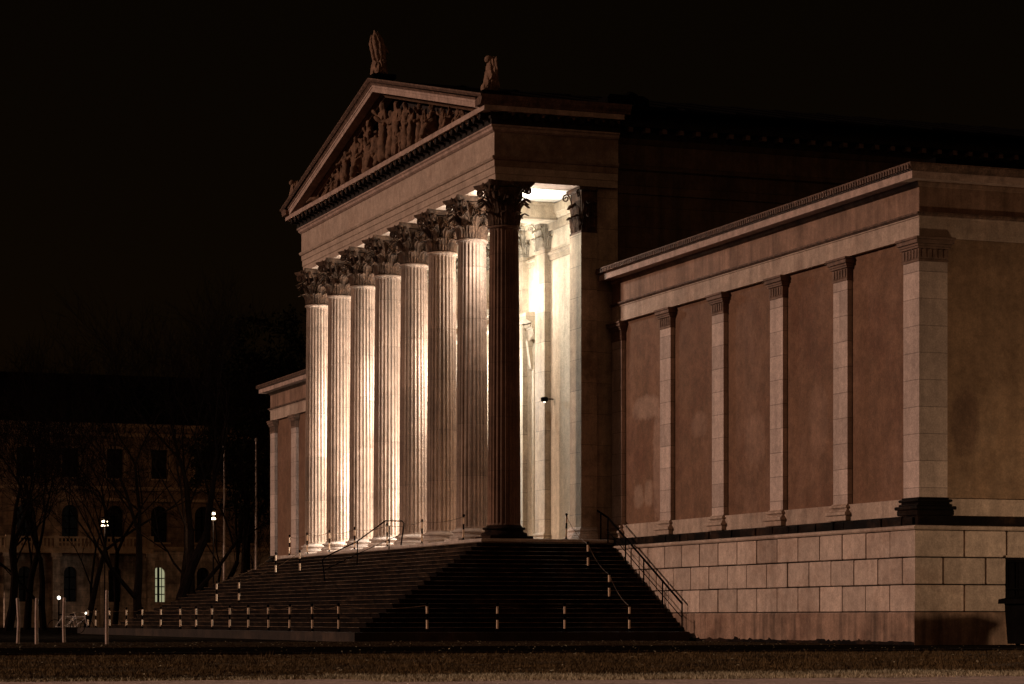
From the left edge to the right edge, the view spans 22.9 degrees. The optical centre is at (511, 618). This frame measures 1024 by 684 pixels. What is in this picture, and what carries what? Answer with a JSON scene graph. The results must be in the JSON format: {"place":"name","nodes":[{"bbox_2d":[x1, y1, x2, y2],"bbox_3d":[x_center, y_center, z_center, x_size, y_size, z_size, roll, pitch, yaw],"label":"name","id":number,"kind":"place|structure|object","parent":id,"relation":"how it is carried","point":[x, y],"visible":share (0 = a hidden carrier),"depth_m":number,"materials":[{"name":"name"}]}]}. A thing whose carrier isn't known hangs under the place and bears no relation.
{"place":"outdoors","nodes":[
{"label":"outdoors","id":0,"kind":"place"},
{"bbox_2d":[0,371,269,627],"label":"arcaded building","id":1,"kind":"structure","parent":0,"point":[65,575],"depth_m":206.60,"materials":[{"name":"stone"}]},
{"bbox_2d":[18,566,29,601],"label":"window","id":2,"kind":"structure","parent":1,"relation":"in","point":[23,573],"depth_m":204.39,"materials":[{"name":"black glass"}]},
{"bbox_2d":[12,497,36,542],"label":"window","id":3,"kind":"structure","parent":1,"relation":"in","point":[17,525],"depth_m":204.34,"materials":[{"name":"black glass"}]},
{"bbox_2d":[14,444,34,477],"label":"window","id":4,"kind":"structure","parent":1,"relation":"in","point":[16,444],"depth_m":204.34,"materials":[{"name":"black glass"}]},
{"bbox_2d":[64,567,75,601],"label":"window","id":5,"kind":"structure","parent":1,"relation":"in","point":[69,573],"depth_m":205.74,"materials":[{"name":"black glass"}]},
{"bbox_2d":[58,497,82,542],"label":"window","id":6,"kind":"structure","parent":1,"relation":"in","point":[71,531],"depth_m":205.69,"materials":[{"name":"black glass"}]},
{"bbox_2d":[61,449,80,477],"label":"window","id":7,"kind":"structure","parent":1,"relation":"in","point":[69,449],"depth_m":205.64,"materials":[{"name":"black glass"}]},
{"bbox_2d":[109,567,119,601],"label":"window","id":8,"kind":"structure","parent":1,"relation":"in","point":[111,591],"depth_m":206.90,"materials":[{"name":"black glass"}]},
{"bbox_2d":[104,498,125,543],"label":"window","id":9,"kind":"structure","parent":1,"relation":"in","point":[117,527],"depth_m":206.95,"materials":[{"name":"black glass"}]},
{"bbox_2d":[104,446,125,479],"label":"window","id":10,"kind":"structure","parent":1,"relation":"in","point":[124,467],"depth_m":206.80,"materials":[{"name":"black glass"}]},
{"bbox_2d":[148,447,170,480],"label":"window","id":11,"kind":"structure","parent":1,"relation":"in","point":[158,468],"depth_m":208.17,"materials":[{"name":"black glass"}]},
{"bbox_2d":[155,567,164,601],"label":"window","id":12,"kind":"structure","parent":1,"relation":"in","point":[159,572],"depth_m":208.27,"materials":[{"name":"yellow"}]},
{"bbox_2d":[148,499,171,543],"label":"window","id":13,"kind":"structure","parent":1,"relation":"in","point":[161,529],"depth_m":208.22,"materials":[{"name":"black glass"}]},
{"bbox_2d":[197,568,207,590],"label":"window","id":14,"kind":"structure","parent":1,"relation":"in","point":[201,576],"depth_m":209.44,"materials":[{"name":"black glass"}]},
{"bbox_2d":[193,457,211,481],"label":"window","id":15,"kind":"structure","parent":1,"relation":"in","point":[193,457],"depth_m":209.34,"materials":[{"name":"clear glass"}]},
{"bbox_2d":[192,500,215,544],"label":"window","id":16,"kind":"structure","parent":1,"relation":"in","point":[200,512],"depth_m":209.44,"materials":[{"name":"black glass"}]},
{"bbox_2d":[238,500,257,544],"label":"window","id":17,"kind":"structure","parent":1,"relation":"in","point":[251,542],"depth_m":210.62,"materials":[{"name":"black glass"}]},
{"bbox_2d":[0,640,861,647],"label":"verge","id":18,"kind":"structure","parent":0,"point":[335,645],"depth_m":70.42,"materials":[{"name":"green plant"}]},
{"bbox_2d":[16,598,19,642],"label":"wooden stake","id":19,"kind":"object","parent":18,"relation":"on","point":[18,621],"visible":0.94,"depth_m":73.36,"materials":[{"name":"brown wood"}]},
{"bbox_2d":[35,598,37,643],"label":"wooden stake","id":20,"kind":"object","parent":18,"relation":"on","point":[36,620],"visible":0.89,"depth_m":70.86,"materials":[{"name":"brown wood"}]},
{"bbox_2d":[105,590,108,643],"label":"wooden stake","id":21,"kind":"object","parent":18,"relation":"on","point":[106,618],"visible":0.89,"depth_m":70.86,"materials":[{"name":"brown wood"}]},
{"bbox_2d":[0,628,875,647],"bbox_3d":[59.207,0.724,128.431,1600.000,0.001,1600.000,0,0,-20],"label":"ground","id":22,"kind":"structure","parent":0,"point":[27,636],"depth_m":92.84,"materials":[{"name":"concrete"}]},
{"bbox_2d":[0,383,101,629],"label":"bare tree","id":23,"kind":"object","parent":22,"relation":"on","point":[42,613],"visible":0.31,"depth_m":156.31,"materials":[{"name":"brown plant"}]},
{"bbox_2d":[0,329,114,630],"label":"bare tree","id":24,"kind":"object","parent":22,"relation":"on","point":[15,542],"visible":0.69,"depth_m":149.57,"materials":[{"name":"brown plant"}]},
{"bbox_2d":[57,596,60,630],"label":"bollard lamp","id":25,"kind":"object","parent":22,"relation":"on","point":[58,597],"visible":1,"depth_m":149.95,"materials":[{"name":"black metal"}]},
{"bbox_2d":[62,597,65,641],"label":"wooden stake","id":26,"kind":"object","parent":22,"relation":"on","point":[63,622],"visible":1,"depth_m":76.47,"materials":[{"name":"brown wood"}]},
{"bbox_2d":[48,612,84,633],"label":"bicycle","id":27,"kind":"object","parent":22,"relation":"on","point":[67,624],"visible":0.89,"depth_m":118.00,"materials":[{"name":"black metal"}]},
{"bbox_2d":[0,335,151,629],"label":"bare tree","id":28,"kind":"object","parent":22,"relation":"on","point":[28,605],"visible":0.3,"depth_m":165.06,"materials":[{"name":"brown plant"}]},
{"bbox_2d":[60,612,93,633],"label":"bicycle","id":29,"kind":"object","parent":22,"relation":"on","point":[74,623],"visible":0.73,"depth_m":121.92,"materials":[{"name":"black metal"}]},
{"bbox_2d":[100,517,109,626],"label":"street lamp","id":30,"kind":"object","parent":22,"relation":"on","point":[104,574],"visible":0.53,"depth_m":171.96,"materials":[{"name":"black metal"}]},
{"bbox_2d":[0,357,234,624],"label":"bare tree","id":31,"kind":"object","parent":22,"relation":"on","point":[115,617],"visible":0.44,"depth_m":166.72,"materials":[{"name":"brown plant"}]},
{"bbox_2d":[0,303,251,617],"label":"bare tree","id":32,"kind":"object","parent":22,"relation":"on","point":[136,595],"visible":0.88,"depth_m":144.92,"materials":[{"name":"brown plant"}]},
{"bbox_2d":[0,326,269,626],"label":"bare tree","id":33,"kind":"object","parent":22,"relation":"on","point":[93,590],"visible":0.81,"depth_m":147.83,"materials":[{"name":"brown plant"}]},
{"bbox_2d":[45,280,272,593],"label":"bare tree","id":34,"kind":"object","parent":22,"relation":"on","point":[190,532],"visible":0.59,"depth_m":147.68,"materials":[{"name":"brown plant"}]},
{"bbox_2d":[44,267,305,600],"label":"bare tree","id":35,"kind":"object","parent":22,"relation":"on","point":[187,575],"visible":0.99,"depth_m":141.61,"materials":[{"name":"brown plant"}]},
{"bbox_2d":[115,349,305,583],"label":"bare tree","id":36,"kind":"object","parent":22,"relation":"on","point":[235,565],"visible":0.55,"depth_m":153.61,"materials":[{"name":"brown plant"}]},
{"bbox_2d":[212,508,215,583],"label":"street lamp","id":37,"kind":"object","parent":22,"relation":"on","point":[213,514],"visible":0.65,"depth_m":142.96,"materials":[{"name":"black metal"}]},
{"bbox_2d":[175,342,269,572],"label":"leafy tree","id":38,"kind":"object","parent":22,"relation":"on","point":[246,560],"visible":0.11,"depth_m":181.34,"materials":[{"name":"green plant"}]},
{"bbox_2d":[223,450,225,579],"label":"flagpole","id":39,"kind":"object","parent":22,"relation":"on","point":[224,573],"visible":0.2,"depth_m":151.95,"materials":[{"name":"grey metal"}]},
{"bbox_2d":[209,493,269,569],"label":"tree","id":40,"kind":"object","parent":22,"relation":"on","point":[263,538],"visible":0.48,"depth_m":161.76,"materials":[{"name":"brown plant"}]},
{"bbox_2d":[255,438,256,569],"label":"flagpole","id":41,"kind":"object","parent":22,"relation":"on","point":[256,509],"visible":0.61,"depth_m":151.94,"materials":[{"name":"grey metal"}]},
{"bbox_2d":[218,303,306,507],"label":"leafy tree","id":42,"kind":"object","parent":22,"relation":"on","point":[272,361],"visible":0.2,"depth_m":170.86,"materials":[{"name":"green plant"}]},
{"bbox_2d":[77,542,689,641],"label":"staircase","id":43,"kind":"structure","parent":22,"relation":"on","point":[477,576],"depth_m":85.60,"materials":[{"name":"stone"}]},
{"bbox_2d":[87,608,88,626],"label":"barrier post","id":44,"kind":"object","parent":43,"relation":"on","point":[88,618],"visible":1,"depth_m":121.35,"materials":[{"name":"white metal"}]},
{"bbox_2d":[94,608,97,627],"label":"barrier post","id":45,"kind":"object","parent":43,"relation":"on","point":[95,618],"visible":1,"depth_m":119.55,"materials":[{"name":"white metal"}]},
{"bbox_2d":[108,608,111,627],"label":"barrier post","id":46,"kind":"object","parent":43,"relation":"on","point":[109,619],"visible":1,"depth_m":116.36,"materials":[{"name":"white metal"}]},
{"bbox_2d":[159,607,161,628],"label":"barrier post","id":47,"kind":"object","parent":43,"relation":"on","point":[160,617],"visible":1,"depth_m":106.25,"materials":[{"name":"black metal"}]},
{"bbox_2d":[178,606,181,628],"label":"barrier post","id":48,"kind":"object","parent":43,"relation":"on","point":[179,617],"visible":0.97,"depth_m":102.76,"materials":[{"name":"black metal"}]},
{"bbox_2d":[195,606,196,628],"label":"barrier post","id":49,"kind":"object","parent":43,"relation":"on","point":[195,617],"visible":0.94,"depth_m":100.15,"materials":[{"name":"black metal"}]},
{"bbox_2d":[210,605,213,629],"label":"barrier post","id":50,"kind":"object","parent":43,"relation":"on","point":[211,618],"visible":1,"depth_m":97.61,"materials":[{"name":"black metal"}]},
{"bbox_2d":[215,581,217,602],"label":"barrier post","id":51,"kind":"object","parent":43,"relation":"on","point":[216,591],"visible":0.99,"depth_m":105.63,"materials":[{"name":"black metal"}]},
{"bbox_2d":[227,605,230,629],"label":"barrier post","id":52,"kind":"object","parent":43,"relation":"on","point":[229,617],"visible":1,"depth_m":94.97,"materials":[{"name":"black metal"}]},
{"bbox_2d":[237,580,240,602],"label":"barrier post","id":53,"kind":"object","parent":43,"relation":"on","point":[238,591],"visible":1,"depth_m":102.06,"materials":[{"name":"black metal"}]},
{"bbox_2d":[246,605,249,629],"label":"barrier post","id":54,"kind":"object","parent":43,"relation":"on","point":[247,617],"visible":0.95,"depth_m":92.36,"materials":[{"name":"black metal"}]},
{"bbox_2d":[266,604,269,630],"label":"barrier post","id":55,"kind":"object","parent":43,"relation":"on","point":[268,624],"visible":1,"depth_m":89.63,"materials":[{"name":"black metal"}]},
{"bbox_2d":[275,552,276,573],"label":"barrier post","id":56,"kind":"object","parent":43,"relation":"on","point":[275,562],"visible":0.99,"depth_m":106.51,"materials":[{"name":"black metal"}]},
{"bbox_2d":[287,604,290,630],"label":"barrier post","id":57,"kind":"object","parent":43,"relation":"on","point":[289,617],"visible":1,"depth_m":87.00,"materials":[{"name":"black metal"}]},
{"bbox_2d":[298,550,301,572],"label":"barrier post","id":58,"kind":"object","parent":43,"relation":"on","point":[299,561],"visible":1,"depth_m":102.95,"materials":[{"name":"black metal"}]},
{"bbox_2d":[311,603,313,630],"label":"barrier post","id":59,"kind":"object","parent":43,"relation":"on","point":[312,617],"visible":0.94,"depth_m":84.28,"materials":[{"name":"black metal"}]},
{"bbox_2d":[336,603,339,631],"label":"barrier post","id":60,"kind":"object","parent":43,"relation":"on","point":[338,611],"visible":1,"depth_m":81.37,"materials":[{"name":"black metal"}]},
{"bbox_2d":[322,520,404,580],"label":"handrail","id":61,"kind":"object","parent":43,"relation":"on","point":[368,548],"visible":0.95,"depth_m":96.61,"materials":[{"name":"black metal"}]},
{"bbox_2d":[424,602,429,631],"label":"barrier post","id":62,"kind":"object","parent":43,"relation":"on","point":[426,617],"visible":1,"depth_m":79.72,"materials":[{"name":"black metal"}]},
{"bbox_2d":[343,605,425,608],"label":"barrier chain","id":63,"kind":"object","parent":62,"relation":"attached to","point":[384,608],"visible":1,"depth_m":80.56,"materials":[{"name":"metal"}]},
{"bbox_2d":[495,603,499,631],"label":"barrier post","id":64,"kind":"object","parent":43,"relation":"on","point":[497,613],"visible":1,"depth_m":80.54,"materials":[{"name":"black metal"}]},
{"bbox_2d":[562,603,566,631],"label":"barrier post","id":65,"kind":"object","parent":43,"relation":"on","point":[564,604],"visible":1,"depth_m":81.34,"materials":[{"name":"black metal"}]},
{"bbox_2d":[585,541,590,568],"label":"barrier post","id":66,"kind":"object","parent":43,"relation":"on","point":[587,556],"visible":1,"depth_m":86.55,"materials":[{"name":"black metal"}]},
{"bbox_2d":[607,571,610,598],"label":"barrier post","id":67,"kind":"object","parent":43,"relation":"on","point":[609,572],"visible":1,"depth_m":84.41,"materials":[{"name":"black metal"}]},
{"bbox_2d":[627,603,631,631],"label":"barrier post","id":68,"kind":"object","parent":43,"relation":"on","point":[629,609],"visible":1,"depth_m":82.12,"materials":[{"name":"black metal"}]},
{"bbox_2d":[597,510,682,631],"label":"handrail","id":69,"kind":"object","parent":43,"relation":"on","point":[643,558],"visible":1,"depth_m":86.15,"materials":[{"name":"black metal"}]},
{"bbox_2d":[256,78,1023,644],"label":"museum building","id":70,"kind":"structure","parent":22,"relation":"on","point":[770,362],"depth_m":88.61,"materials":[{"name":"stone"}]},
{"bbox_2d":[286,180,297,209],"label":"roof statue","id":71,"kind":"object","parent":70,"relation":"on","point":[293,183],"visible":0.25,"depth_m":111.99,"materials":[{"name":"stone"}]},
{"bbox_2d":[306,533,307,553],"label":"barrier post","id":72,"kind":"object","parent":70,"relation":"on","point":[306,543],"visible":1,"depth_m":109.05,"materials":[{"name":"white metal"}]},
{"bbox_2d":[328,530,329,551],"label":"barrier post","id":73,"kind":"object","parent":70,"relation":"on","point":[329,541],"visible":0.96,"depth_m":105.88,"materials":[{"name":"white metal"}]},
{"bbox_2d":[352,527,355,549],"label":"barrier post","id":74,"kind":"object","parent":70,"relation":"on","point":[354,538],"visible":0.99,"depth_m":102.41,"materials":[{"name":"white metal"}]},
{"bbox_2d":[366,31,395,80],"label":"roof statue","id":75,"kind":"object","parent":70,"relation":"on","point":[378,51],"visible":1,"depth_m":99.90,"materials":[{"name":"stone"}]},
{"bbox_2d":[385,523,387,546],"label":"barrier post","id":76,"kind":"object","parent":70,"relation":"on","point":[386,535],"visible":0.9,"depth_m":98.27,"materials":[{"name":"white metal"}]},
{"bbox_2d":[419,519,422,543],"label":"barrier post","id":77,"kind":"object","parent":70,"relation":"on","point":[421,531],"visible":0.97,"depth_m":94.23,"materials":[{"name":"white metal"}]},
{"bbox_2d":[462,514,464,539],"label":"barrier post","id":78,"kind":"object","parent":70,"relation":"on","point":[463,531],"visible":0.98,"depth_m":89.83,"materials":[{"name":"white metal"}]},
{"bbox_2d":[475,55,510,99],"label":"roof statue","id":79,"kind":"object","parent":70,"relation":"on","point":[490,85],"visible":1,"depth_m":87.70,"materials":[{"name":"stone"}]},
{"bbox_2d":[541,397,552,402],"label":"wall lamp","id":80,"kind":"object","parent":70,"relation":"attached to","point":[544,399],"visible":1,"depth_m":93.60,"materials":[{"name":"black metal"}]},
{"bbox_2d":[565,513,567,538],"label":"barrier post","id":81,"kind":"object","parent":70,"relation":"on","point":[566,519],"visible":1,"depth_m":88.88,"materials":[{"name":"white metal"}]},
{"bbox_2d":[0,645,1023,652],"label":"road","id":82,"kind":"structure","parent":0,"point":[429,648],"depth_m":61.12,"materials":[{"name":"grey asphalt"}]},
{"bbox_2d":[0,649,1023,656],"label":"kerb","id":83,"kind":"structure","parent":82,"relation":"on","point":[335,653],"depth_m":51.45,"materials":[{"name":"concrete"}]},
{"bbox_2d":[998,596,1023,645],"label":"waste container","id":84,"kind":"object","parent":82,"relation":"on","point":[1014,610],"visible":1,"depth_m":67.33,"materials":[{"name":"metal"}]},
{"bbox_2d":[0,674,1023,683],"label":"gravel path","id":85,"kind":"structure","parent":0,"point":[989,679],"depth_m":28.82,"materials":[{"name":"gravel"}]},
{"bbox_2d":[0,648,1023,681],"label":"lawn","id":86,"kind":"structure","parent":0,"point":[251,674],"depth_m":38.19,"materials":[{"name":"green plant"}]},
{"bbox_2d":[0,672,751,681],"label":"grass","id":87,"kind":"structure","parent":86,"relation":"on","point":[121,679],"depth_m":29.78,"materials":[{"name":"plant"}]},
{"bbox_2d":[3,640,1021,675],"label":"fallen leaves","id":88,"kind":"object","parent":86,"relation":"on","point":[473,657],"visible":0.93,"depth_m":47.82,"materials":[{"name":"plant"}]},
{"bbox_2d":[0,0,1023,612],"label":"sky","id":89,"kind":"structure","parent":0,"point":[146,146],"materials":[{"name":"black"}]},
{"bbox_2d":[317,668,1023,681],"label":"grass","id":90,"kind":"structure","parent":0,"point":[747,675],"depth_m":30.78,"materials":[{"name":"plant"}]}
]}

